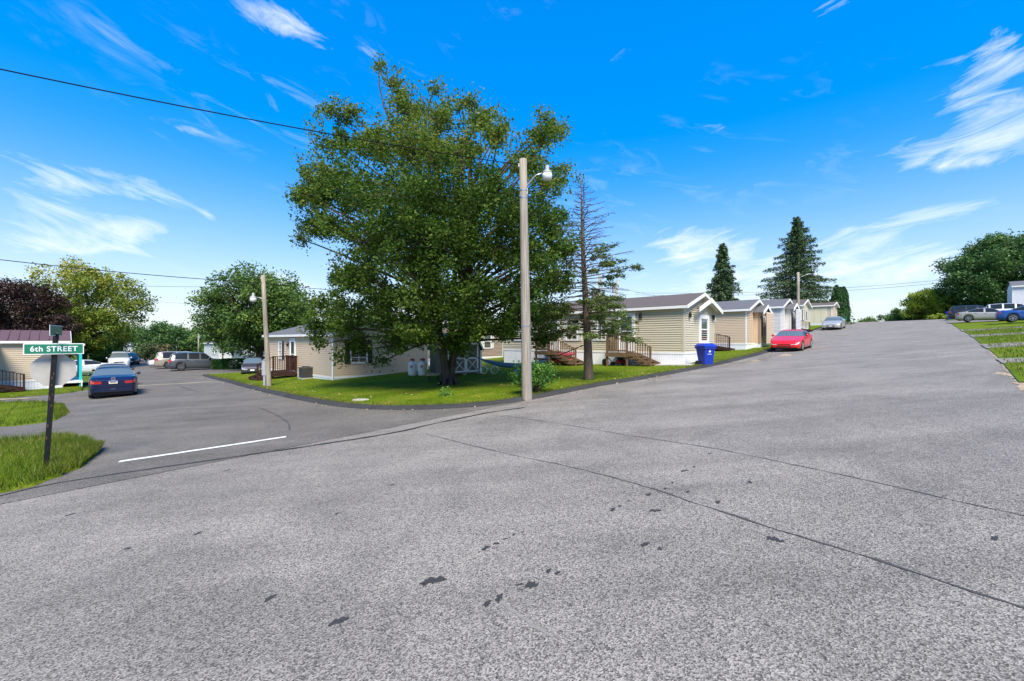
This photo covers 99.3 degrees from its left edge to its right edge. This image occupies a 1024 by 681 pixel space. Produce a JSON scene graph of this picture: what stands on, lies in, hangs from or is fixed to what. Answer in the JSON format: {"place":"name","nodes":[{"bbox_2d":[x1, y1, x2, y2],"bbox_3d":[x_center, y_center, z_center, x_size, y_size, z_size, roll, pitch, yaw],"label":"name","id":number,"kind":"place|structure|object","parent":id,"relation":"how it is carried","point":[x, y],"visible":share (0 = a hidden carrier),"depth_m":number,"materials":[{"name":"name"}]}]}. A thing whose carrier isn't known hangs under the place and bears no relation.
{"place":"outdoors","nodes":[
{"label":"outdoors","id":0,"kind":"place"},
{"bbox_2d":[0,399,69,426],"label":"verge","id":1,"kind":"structure","parent":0,"point":[14,418],"depth_m":16.47,"materials":[{"name":"green plant"}]},
{"bbox_2d":[0,383,81,399],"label":"verge","id":2,"kind":"structure","parent":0,"point":[39,392],"depth_m":25.09,"materials":[{"name":"green plant"}]},
{"bbox_2d":[0,430,106,492],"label":"verge","id":3,"kind":"structure","parent":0,"point":[32,484],"depth_m":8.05,"materials":[{"name":"green plant"}]},
{"bbox_2d":[23,325,83,465],"bbox_3d":[-8.717,1.143,8.264,0.556,2.864,0.637,0,0,12],"label":"street sign","id":4,"kind":"object","parent":3,"relation":"on","point":[52,366],"visible":0.98,"depth_m":8.28,"materials":[{"name":"metal"}]},
{"bbox_2d":[24,280,227,286],"bbox_3d":[-29.785,-4.737,36.000,0.023,1.119,14.989,0,0,37],"label":"overhead wire","id":5,"kind":"object","parent":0,"point":[127,285],"visible":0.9,"depth_m":34.72,"materials":[{"name":"black"}]},
{"bbox_2d":[0,358,523,503],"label":"side street","id":6,"kind":"structure","parent":0,"point":[163,419],"depth_m":12.37,"materials":[{"name":"grey asphalt"}]},
{"bbox_2d":[92,363,134,370],"bbox_3d":[-26.138,2.225,28.522,2.130,1.445,4.756,0,0,-41],"label":"parked car","id":7,"kind":"object","parent":6,"relation":"on","point":[110,365],"visible":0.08,"depth_m":27.93,"materials":[{"name":"paint"}]},
{"bbox_2d":[87,366,140,397],"bbox_3d":[-20.884,2.080,22.846,2.150,1.455,4.866,0,0,-41],"label":"parked car","id":8,"kind":"object","parent":6,"relation":"on","point":[114,380],"visible":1,"depth_m":21.31,"materials":[{"name":"paint"}]},
{"bbox_2d":[106,351,131,366],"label":"cargo van","id":9,"kind":"object","parent":6,"relation":"on","point":[121,357],"visible":0.77,"depth_m":50.08,"materials":[{"name":"paint"}]},
{"bbox_2d":[128,353,140,363],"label":"parked car","id":10,"kind":"object","parent":6,"relation":"on","point":[135,359],"visible":0.52,"depth_m":58.67,"materials":[{"name":"paint"}]},
{"bbox_2d":[154,351,188,367],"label":"minivan","id":11,"kind":"object","parent":6,"relation":"on","point":[161,359],"visible":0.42,"depth_m":47.44,"materials":[{"name":"paint"}]},
{"bbox_2d":[168,352,219,370],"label":"parked suv","id":12,"kind":"object","parent":6,"relation":"on","point":[192,360],"visible":0.76,"depth_m":43.78,"materials":[{"name":"paint"}]},
{"bbox_2d":[239,357,263,373],"bbox_3d":[-21.507,2.065,36.204,1.960,1.446,3.606,0,0,-28],"label":"parked car","id":13,"kind":"object","parent":6,"relation":"on","point":[248,365],"visible":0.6,"depth_m":34.97,"materials":[{"name":"paint"}]},
{"bbox_2d":[70,327,820,390],"bbox_3d":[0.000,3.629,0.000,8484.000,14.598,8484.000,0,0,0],"label":"ground","id":14,"kind":"structure","parent":0,"point":[85,377],"depth_m":39.11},
{"bbox_2d":[0,370,24,391],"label":"entrance deck","id":15,"kind":"structure","parent":14,"relation":"on","point":[13,388],"depth_m":25.30,"materials":[{"name":"brown wood"}]},
{"bbox_2d":[0,329,84,391],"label":"mobile home","id":16,"kind":"object","parent":14,"relation":"on","point":[13,358],"visible":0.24,"depth_m":26.43,"materials":[{"name":"beige"}]},
{"bbox_2d":[0,275,88,338],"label":"purple tree","id":17,"kind":"object","parent":14,"relation":"on","point":[20,298],"visible":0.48,"depth_m":43.92,"materials":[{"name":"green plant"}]},
{"bbox_2d":[11,254,160,359],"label":"yellow tree","id":18,"kind":"object","parent":14,"relation":"on","point":[91,338],"visible":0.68,"depth_m":51.38,"materials":[{"name":"green plant"}]},
{"bbox_2d":[74,360,111,373],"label":"parked car","id":19,"kind":"object","parent":14,"relation":"on","point":[88,366],"visible":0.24,"depth_m":40.32,"materials":[{"name":"paint"}]},
{"bbox_2d":[89,345,118,362],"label":"evergreen shrub","id":20,"kind":"object","parent":14,"relation":"on","point":[102,360],"visible":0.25,"depth_m":55.58,"materials":[{"name":"green plant"}]},
{"bbox_2d":[102,324,149,350],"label":"distant tree","id":21,"kind":"object","parent":14,"relation":"on","point":[123,338],"visible":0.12,"depth_m":118.47,"materials":[{"name":"green plant"}]},
{"bbox_2d":[132,342,174,360],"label":"crape myrtle","id":22,"kind":"object","parent":14,"relation":"on","point":[149,351],"visible":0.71,"depth_m":67.05,"materials":[{"name":"green plant"}]},
{"bbox_2d":[124,319,191,352],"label":"dark tree","id":23,"kind":"object","parent":14,"relation":"on","point":[162,333],"visible":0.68,"depth_m":85.85,"materials":[{"name":"green plant"}]},
{"bbox_2d":[173,334,203,352],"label":"distant tree","id":24,"kind":"object","parent":14,"relation":"on","point":[187,343],"visible":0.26,"depth_m":113.34,"materials":[{"name":"green plant"}]},
{"bbox_2d":[179,328,205,341],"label":"distant tree","id":25,"kind":"object","parent":14,"relation":"on","point":[198,332],"visible":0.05,"depth_m":143.06,"materials":[{"name":"green plant"}]},
{"bbox_2d":[184,333,205,351],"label":"distant tree","id":26,"kind":"object","parent":14,"relation":"on","point":[193,345],"visible":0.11,"depth_m":114.64,"materials":[{"name":"green plant"}]},
{"bbox_2d":[203,342,230,358],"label":"mobile home","id":27,"kind":"object","parent":14,"relation":"on","point":[208,349],"visible":0.18,"depth_m":71.61,"materials":[{"name":"white"}]},
{"bbox_2d":[203,329,233,358],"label":"young tree","id":28,"kind":"object","parent":14,"relation":"on","point":[215,342],"visible":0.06,"depth_m":51.92,"materials":[{"name":"green plant"}]},
{"bbox_2d":[210,358,245,369],"bbox_3d":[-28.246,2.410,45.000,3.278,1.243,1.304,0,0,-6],"label":"hedge","id":29,"kind":"object","parent":14,"relation":"on","point":[223,365],"visible":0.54,"depth_m":44.47,"materials":[{"name":"green plant"}]},
{"bbox_2d":[231,346,255,360],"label":"mobile home","id":30,"kind":"object","parent":14,"relation":"on","point":[235,356],"visible":0.05,"depth_m":63.67,"materials":[{"name":"white"}]},
{"bbox_2d":[183,259,320,358],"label":"broad tree","id":31,"kind":"object","parent":14,"relation":"on","point":[242,320],"visible":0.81,"depth_m":40.69,"materials":[{"name":"green plant"}]},
{"bbox_2d":[202,327,821,409],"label":"kerb","id":32,"kind":"structure","parent":14,"relation":"on","point":[415,407],"depth_m":15.39,"materials":[{"name":"concrete"}]},
{"bbox_2d":[518,158,551,400],"bbox_3d":[0.717,-1.848,13.540,1.063,7.634,0.339,0,0,11],"label":"lamp pole","id":33,"kind":"object","parent":14,"relation":"on","point":[526,367],"visible":0.98,"depth_m":13.47,"materials":[{"name":"brown wood"}]},
{"bbox_2d":[0,68,517,164],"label":"overhead wire","id":34,"kind":"object","parent":33,"relation":"attached to","point":[239,117],"visible":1,"depth_m":10.35,"materials":[{"name":"black"}]},
{"bbox_2d":[791,299,812,328],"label":"mobile home","id":35,"kind":"object","parent":14,"relation":"on","point":[805,305],"visible":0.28,"depth_m":51.05,"materials":[{"name":"beige"}]},
{"bbox_2d":[796,271,816,307],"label":"lamp pole","id":36,"kind":"object","parent":14,"relation":"on","point":[798,285],"visible":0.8,"depth_m":41.96,"materials":[{"name":"brown wood"}]},
{"bbox_2d":[809,302,839,324],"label":"mobile home","id":37,"kind":"object","parent":14,"relation":"on","point":[818,312],"visible":0.11,"depth_m":59.96,"materials":[{"name":"beige plastic"}]},
{"bbox_2d":[858,316,880,321],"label":"distant tree","id":38,"kind":"object","parent":14,"relation":"on","point":[869,319],"visible":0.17,"depth_m":189.16,"materials":[{"name":"green plant"}]},
{"bbox_2d":[874,313,895,321],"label":"distant tree","id":39,"kind":"object","parent":14,"relation":"on","point":[879,317],"visible":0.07,"depth_m":158.35,"materials":[{"name":"green plant"}]},
{"bbox_2d":[883,307,921,320],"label":"hedge shrub","id":40,"kind":"object","parent":14,"relation":"on","point":[894,313],"visible":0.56,"depth_m":97.24,"materials":[{"name":"green plant"}]},
{"bbox_2d":[898,285,972,319],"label":"lime tree","id":41,"kind":"object","parent":14,"relation":"on","point":[925,302],"visible":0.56,"depth_m":90.91,"materials":[{"name":"green plant"}]},
{"bbox_2d":[927,313,946,319],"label":"grass clump","id":42,"kind":"object","parent":14,"relation":"on","point":[937,316],"visible":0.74,"depth_m":74.70,"materials":[{"name":"green plant"}]},
{"bbox_2d":[928,229,1023,306],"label":"broad tree","id":43,"kind":"object","parent":14,"relation":"on","point":[997,254],"visible":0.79,"depth_m":81.97,"materials":[{"name":"green plant"}]},
{"bbox_2d":[1006,281,1023,304],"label":"mobile home","id":44,"kind":"object","parent":14,"relation":"on","point":[1015,291],"visible":0.5,"depth_m":52.57,"materials":[{"name":"white"}]},
{"bbox_2d":[0,319,1023,680],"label":"road","id":45,"kind":"structure","parent":0,"point":[842,503],"depth_m":3.99,"materials":[{"name":"grey asphalt"}]},
{"bbox_2d":[694,343,716,364],"bbox_3d":[9.418,0.693,21.238,0.700,1.116,0.868,0,0,-14],"label":"refuse cart","id":46,"kind":"object","parent":45,"relation":"on","point":[705,353],"visible":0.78,"depth_m":20.96,"materials":[{"name":"plastic"}]},
{"bbox_2d":[770,329,811,350],"bbox_3d":[18.229,-0.066,28.346,2.070,1.304,4.390,0,3,44],"label":"parked car","id":47,"kind":"object","parent":45,"relation":"on","point":[799,339],"visible":1,"depth_m":27.30,"materials":[{"name":"paint"}]},
{"bbox_2d":[821,316,844,329],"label":"parked car","id":48,"kind":"object","parent":45,"relation":"on","point":[834,322],"visible":1,"depth_m":48.90,"materials":[{"name":"paint"}]},
{"bbox_2d":[0,0,1023,331],"label":"sky","id":49,"kind":"structure","parent":0,"point":[893,130],"materials":[{"name":"blue"}]},
{"bbox_2d":[208,325,821,404],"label":"lawn","id":50,"kind":"structure","parent":0,"point":[433,385],"depth_m":19.36,"materials":[{"name":"green plant"}]},
{"bbox_2d":[250,275,271,385],"bbox_3d":[-12.903,-0.435,22.378,1.069,5.854,0.338,0,0,-6],"label":"lamp pole","id":51,"kind":"object","parent":50,"relation":"on","point":[266,370],"visible":0.92,"depth_m":22.30,"materials":[{"name":"brown wood"}]},
{"bbox_2d":[0,259,261,282],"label":"overhead wire","id":52,"kind":"object","parent":51,"relation":"attached to","point":[126,272],"visible":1,"depth_m":19.48,"materials":[{"name":"black"}]},
{"bbox_2d":[248,355,297,380],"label":"entrance deck","id":53,"kind":"structure","parent":50,"relation":"on","point":[291,365],"depth_m":26.87,"materials":[{"name":"brown wood"}]},
{"bbox_2d":[297,366,312,378],"bbox_3d":[-12.178,1.880,25.715,0.720,0.740,0.720,0,0,44],"label":"air conditioner","id":54,"kind":"object","parent":50,"relation":"on","point":[305,372],"visible":1,"depth_m":25.50,"materials":[{"name":"metal"}]},
{"bbox_2d":[262,323,428,379],"bbox_3d":[-11.620,1.045,29.894,11.615,4.730,6.700,0,0,44],"label":"mobile home","id":55,"kind":"object","parent":50,"relation":"on","point":[290,341],"visible":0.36,"depth_m":26.03,"materials":[{"name":"beige"}]},
{"bbox_2d":[278,341,281,358],"bbox_3d":[-15.656,0.660,29.422,0.650,1.200,0.075,0,0,44],"label":"window","id":56,"kind":"structure","parent":55,"relation":"in","point":[279,342],"depth_m":29.41,"materials":[{"name":"white glass"}]},
{"bbox_2d":[290,338,295,355],"bbox_3d":[-14.062,0.930,27.869,0.880,2.120,0.105,0,0,44],"label":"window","id":57,"kind":"structure","parent":55,"relation":"in","point":[292,340],"depth_m":27.82,"materials":[{"name":"white glass"}]},
{"bbox_2d":[350,342,367,363],"bbox_3d":[-8.759,0.635,24.890,0.075,1.350,1.050,0,0,44],"label":"window","id":58,"kind":"structure","parent":55,"relation":"in","point":[357,358],"depth_m":24.88,"materials":[{"name":"grey glass"}]},
{"bbox_2d":[408,358,416,375],"bbox_3d":[-5.542,1.481,24.226,0.488,0.972,0.490,0,0,0],"label":"propane tank","id":59,"kind":"object","parent":50,"relation":"on","point":[412,367],"visible":1,"depth_m":24.04,"materials":[{"name":"white metal"}]},
{"bbox_2d":[418,358,426,375],"bbox_3d":[-4.917,1.453,23.898,0.488,0.972,0.490,0,0,0],"label":"propane tank","id":60,"kind":"object","parent":50,"relation":"on","point":[422,367],"visible":0.97,"depth_m":23.71,"materials":[{"name":"white metal"}]},
{"bbox_2d":[426,373,439,381],"bbox_3d":[-3.700,1.730,20.376,0.625,0.441,0.300,0,0,8],"label":"plank bench","id":61,"kind":"object","parent":50,"relation":"on","point":[432,374],"visible":0.83,"depth_m":20.25,"materials":[{"name":"grey wood"}]},
{"bbox_2d":[282,51,589,385],"bbox_3d":[-3.468,-5.204,18.807,14.016,14.710,12.281,0,0,0],"label":"maple tree","id":62,"kind":"object","parent":50,"relation":"on","point":[432,239],"visible":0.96,"depth_m":16.18,"materials":[{"name":"green plant"}]},
{"bbox_2d":[459,345,583,373],"bbox_3d":[0.261,0.769,18.204,5.611,1.279,0.540,0,0,10],"label":"hammock","id":63,"kind":"object","parent":62,"relation":"hanging from","point":[504,364],"visible":0.68,"depth_m":18.12,"materials":[{"name":"blue"}]},
{"bbox_2d":[434,383,454,395],"bbox_3d":[-2.334,1.743,15.247,0.711,0.505,0.746,0,0,0],"label":"weed tuft","id":64,"kind":"object","parent":50,"relation":"on","point":[443,393],"visible":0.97,"depth_m":15.19,"materials":[{"name":"green plant"}]},
{"bbox_2d":[427,332,483,374],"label":"barn shed","id":65,"kind":"structure","parent":50,"relation":"on","point":[471,364],"depth_m":23.51,"materials":[{"name":"grey wood"}]},
{"bbox_2d":[455,353,465,372],"bbox_3d":[-2.777,0.909,22.933,0.760,1.550,0.099,0,0,-36],"label":"door","id":66,"kind":"structure","parent":65,"relation":"in","point":[460,365],"depth_m":22.99,"materials":[{"name":"white wood"}]},
{"bbox_2d":[466,343,477,371],"bbox_3d":[-2.146,0.909,23.397,0.760,1.550,0.099,0,0,-36],"label":"door","id":67,"kind":"structure","parent":65,"relation":"in","point":[472,362],"depth_m":23.42,"materials":[{"name":"grey wood"}]},
{"bbox_2d":[421,320,502,364],"bbox_3d":[-6.833,0.240,38.194,9.415,4.680,8.700,0,0,44],"label":"mobile home","id":68,"kind":"object","parent":50,"relation":"on","point":[493,350],"visible":0.09,"depth_m":37.02,"materials":[{"name":"beige"}]},
{"bbox_2d":[484,335,491,348],"bbox_3d":[-2.080,0.055,36.750,0.075,1.250,0.900,0,0,44],"label":"window","id":69,"kind":"structure","parent":68,"relation":"in","point":[485,342],"depth_m":36.79,"materials":[{"name":"white glass"}]},
{"bbox_2d":[202,346,764,411],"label":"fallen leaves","id":70,"kind":"object","parent":50,"relation":"on","point":[467,390],"visible":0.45,"depth_m":18.42,"materials":[{"name":"brown plant"}]},
{"bbox_2d":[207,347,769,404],"bbox_3d":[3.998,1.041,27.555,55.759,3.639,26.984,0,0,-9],"label":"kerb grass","id":71,"kind":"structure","parent":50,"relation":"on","point":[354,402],"depth_m":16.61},
{"bbox_2d":[480,360,497,373],"bbox_3d":[-1.210,1.389,22.871,1.005,0.752,0.393,0,0,-1],"label":"bicycle","id":72,"kind":"object","parent":50,"relation":"on","point":[489,368],"visible":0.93,"depth_m":22.89,"materials":[{"name":"metal"}]},
{"bbox_2d":[507,358,559,392],"bbox_3d":[0.727,1.146,14.496,1.666,1.289,1.513,0,0,36],"label":"leafy shrub","id":73,"kind":"object","parent":50,"relation":"on","point":[542,377],"visible":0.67,"depth_m":14.39,"materials":[{"name":"green plant"}]},
{"bbox_2d":[533,357,572,363],"bbox_3d":[2.507,1.268,26.997,3.000,0.383,0.660,0,0,44],"label":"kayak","id":74,"kind":"object","parent":50,"relation":"on","point":[555,360],"visible":0.46,"depth_m":26.71,"materials":[{"name":"red"}]},
{"bbox_2d":[534,338,583,365],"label":"entrance deck","id":75,"kind":"structure","parent":50,"relation":"on","point":[564,359],"depth_m":26.04,"materials":[{"name":"brown wood"}]},
{"bbox_2d":[530,181,649,379],"bbox_3d":[2.953,-2.374,17.640,4.811,8.244,4.981,0,0,0],"label":"bare conifer","id":76,"kind":"object","parent":50,"relation":"on","point":[586,302],"visible":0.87,"depth_m":17.52,"materials":[{"name":"green plant"}]},
{"bbox_2d":[503,292,722,363],"bbox_3d":[5.648,-0.220,27.931,13.435,5.060,4.800,0,0,44],"label":"mobile home","id":77,"kind":"object","parent":50,"relation":"on","point":[674,329],"visible":0.34,"depth_m":23.47,"materials":[{"name":"beige"}]},
{"bbox_2d":[549,320,559,349],"bbox_3d":[2.650,-0.470,27.756,0.930,2.120,0.105,0,0,44],"label":"door","id":78,"kind":"structure","parent":77,"relation":"in","point":[554,320],"depth_m":27.64,"materials":[{"name":"white glass"}]},
{"bbox_2d":[566,321,577,340],"bbox_3d":[3.687,-0.615,26.781,0.900,1.250,0.075,0,0,44],"label":"window","id":79,"kind":"structure","parent":77,"relation":"in","point":[575,338],"depth_m":26.71,"materials":[{"name":"white glass"}]},
{"bbox_2d":[597,321,605,340],"bbox_3d":[5.219,-0.615,25.309,0.650,1.250,0.075,0,0,44],"label":"window","id":80,"kind":"structure","parent":77,"relation":"in","point":[598,327],"depth_m":25.37,"materials":[{"name":"white glass"}]},
{"bbox_2d":[618,313,634,350],"bbox_3d":[6.362,-0.470,24.189,1.030,2.120,0.105,0,0,44],"label":"door","id":81,"kind":"structure","parent":77,"relation":"in","point":[631,315],"depth_m":24.06,"materials":[{"name":"white glass"}]},
{"bbox_2d":[699,315,708,342],"bbox_3d":[10.568,-0.600,23.929,0.075,1.580,1.350,0,0,44],"label":"door","id":82,"kind":"structure","parent":77,"relation":"in","point":[703,324],"depth_m":23.87,"materials":[{"name":"white glass"}]},
{"bbox_2d":[605,334,659,365],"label":"entrance deck","id":83,"kind":"structure","parent":50,"relation":"on","point":[640,358],"depth_m":22.90,"materials":[{"name":"brown wood"}]},
{"bbox_2d":[609,363,694,365],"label":"concrete path","id":84,"kind":"structure","parent":50,"relation":"on","point":[687,364],"depth_m":21.89,"materials":[{"name":"grey concrete"}]},
{"bbox_2d":[612,352,628,365],"bbox_3d":[6.014,0.986,23.695,0.993,0.761,0.640,0,0,44],"label":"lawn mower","id":85,"kind":"object","parent":84,"relation":"on","point":[621,360],"visible":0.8,"depth_m":23.56,"materials":[{"name":"black"}]},
{"bbox_2d":[705,243,742,301],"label":"spruce tree","id":86,"kind":"object","parent":50,"relation":"on","point":[724,282],"visible":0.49,"depth_m":51.55,"materials":[{"name":"green plant"}]},
{"bbox_2d":[715,333,734,350],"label":"entrance deck","id":87,"kind":"structure","parent":50,"relation":"on","point":[721,348],"depth_m":29.93,"materials":[{"name":"brown wood"}]},
{"bbox_2d":[715,299,773,349],"bbox_3d":[12.632,-0.600,36.684,15.974,4.800,4.900,0,0,44],"label":"mobile home","id":88,"kind":"object","parent":50,"relation":"on","point":[745,324],"visible":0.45,"depth_m":31.09,"materials":[{"name":"beige"}]},
{"bbox_2d":[763,316,765,336],"bbox_3d":[18.404,-1.000,31.759,0.075,1.500,0.720,0,0,44],"label":"window","id":89,"kind":"structure","parent":88,"relation":"in","point":[764,318],"depth_m":31.87,"materials":[{"name":"black glass"}]},
{"bbox_2d":[761,299,800,335],"bbox_3d":[19.490,-1.350,43.963,15.974,4.800,4.900,0,0,44],"label":"mobile home","id":90,"kind":"object","parent":50,"relation":"on","point":[787,314],"visible":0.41,"depth_m":38.43,"materials":[{"name":"grey"}]},
{"bbox_2d":[755,216,854,324],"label":"spruce tree","id":91,"kind":"object","parent":50,"relation":"on","point":[796,248],"visible":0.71,"depth_m":65.25,"materials":[{"name":"green plant"}]},
{"bbox_2d":[801,321,812,331],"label":"entrance deck","id":92,"kind":"structure","parent":50,"relation":"on","point":[807,330],"depth_m":47.82,"materials":[{"name":"white wood"}]},
{"bbox_2d":[830,285,843,318],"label":"column cedar","id":93,"kind":"object","parent":50,"relation":"on","point":[837,295],"depth_m":66.59,"materials":[{"name":"green plant"}]},
{"bbox_2d":[840,287,847,320],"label":"column cedar","id":94,"kind":"object","parent":50,"relation":"on","point":[844,300],"depth_m":67.75,"materials":[{"name":"green plant"}]},
{"bbox_2d":[842,286,850,321],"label":"column cedar","id":95,"kind":"object","parent":50,"relation":"on","point":[848,309],"depth_m":69.09,"materials":[{"name":"green plant"}]},
{"bbox_2d":[709,273,1023,295],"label":"overhead wire","id":96,"kind":"object","parent":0,"point":[848,290],"visible":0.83,"depth_m":46.33,"materials":[{"name":"black"}]},
{"bbox_2d":[739,271,1020,292],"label":"overhead wire","id":97,"kind":"object","parent":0,"point":[878,285],"visible":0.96,"depth_m":43.34,"materials":[{"name":"black"}]},
{"bbox_2d":[948,305,984,318],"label":"parked suv","id":98,"kind":"object","parent":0,"point":[953,311],"visible":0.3,"depth_m":54.82,"materials":[{"name":"paint"}]},
{"bbox_2d":[947,320,997,322],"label":"driveway","id":99,"kind":"structure","parent":0,"point":[970,321],"depth_m":47.63,"materials":[{"name":"concrete"}]},
{"bbox_2d":[948,319,1023,381],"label":"lawn","id":100,"kind":"structure","parent":0,"point":[977,325],"depth_m":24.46,"materials":[{"name":"green plant"}]},
{"bbox_2d":[955,308,999,321],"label":"parked car","id":101,"kind":"object","parent":100,"relation":"on","point":[980,314],"visible":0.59,"depth_m":44.58,"materials":[{"name":"paint"}]},
{"bbox_2d":[985,303,1023,310],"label":"parked suv","id":102,"kind":"object","parent":100,"relation":"on","point":[1005,306],"visible":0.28,"depth_m":48.65,"materials":[{"name":"paint"}]},
{"bbox_2d":[995,306,1023,321],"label":"parked car","id":103,"kind":"object","parent":100,"relation":"on","point":[1014,314],"visible":1,"depth_m":37.37,"materials":[{"name":"paint"}]},
{"bbox_2d":[970,332,1023,336],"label":"driveway","id":104,"kind":"structure","parent":0,"point":[994,334],"depth_m":25.72,"materials":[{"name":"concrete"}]},
{"bbox_2d":[981,342,1023,347],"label":"driveway","id":105,"kind":"structure","parent":0,"point":[996,346],"depth_m":18.85,"materials":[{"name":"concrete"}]},
{"bbox_2d":[996,357,1023,362],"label":"driveway","id":106,"kind":"structure","parent":0,"point":[1005,361],"depth_m":13.75,"materials":[{"name":"concrete"}]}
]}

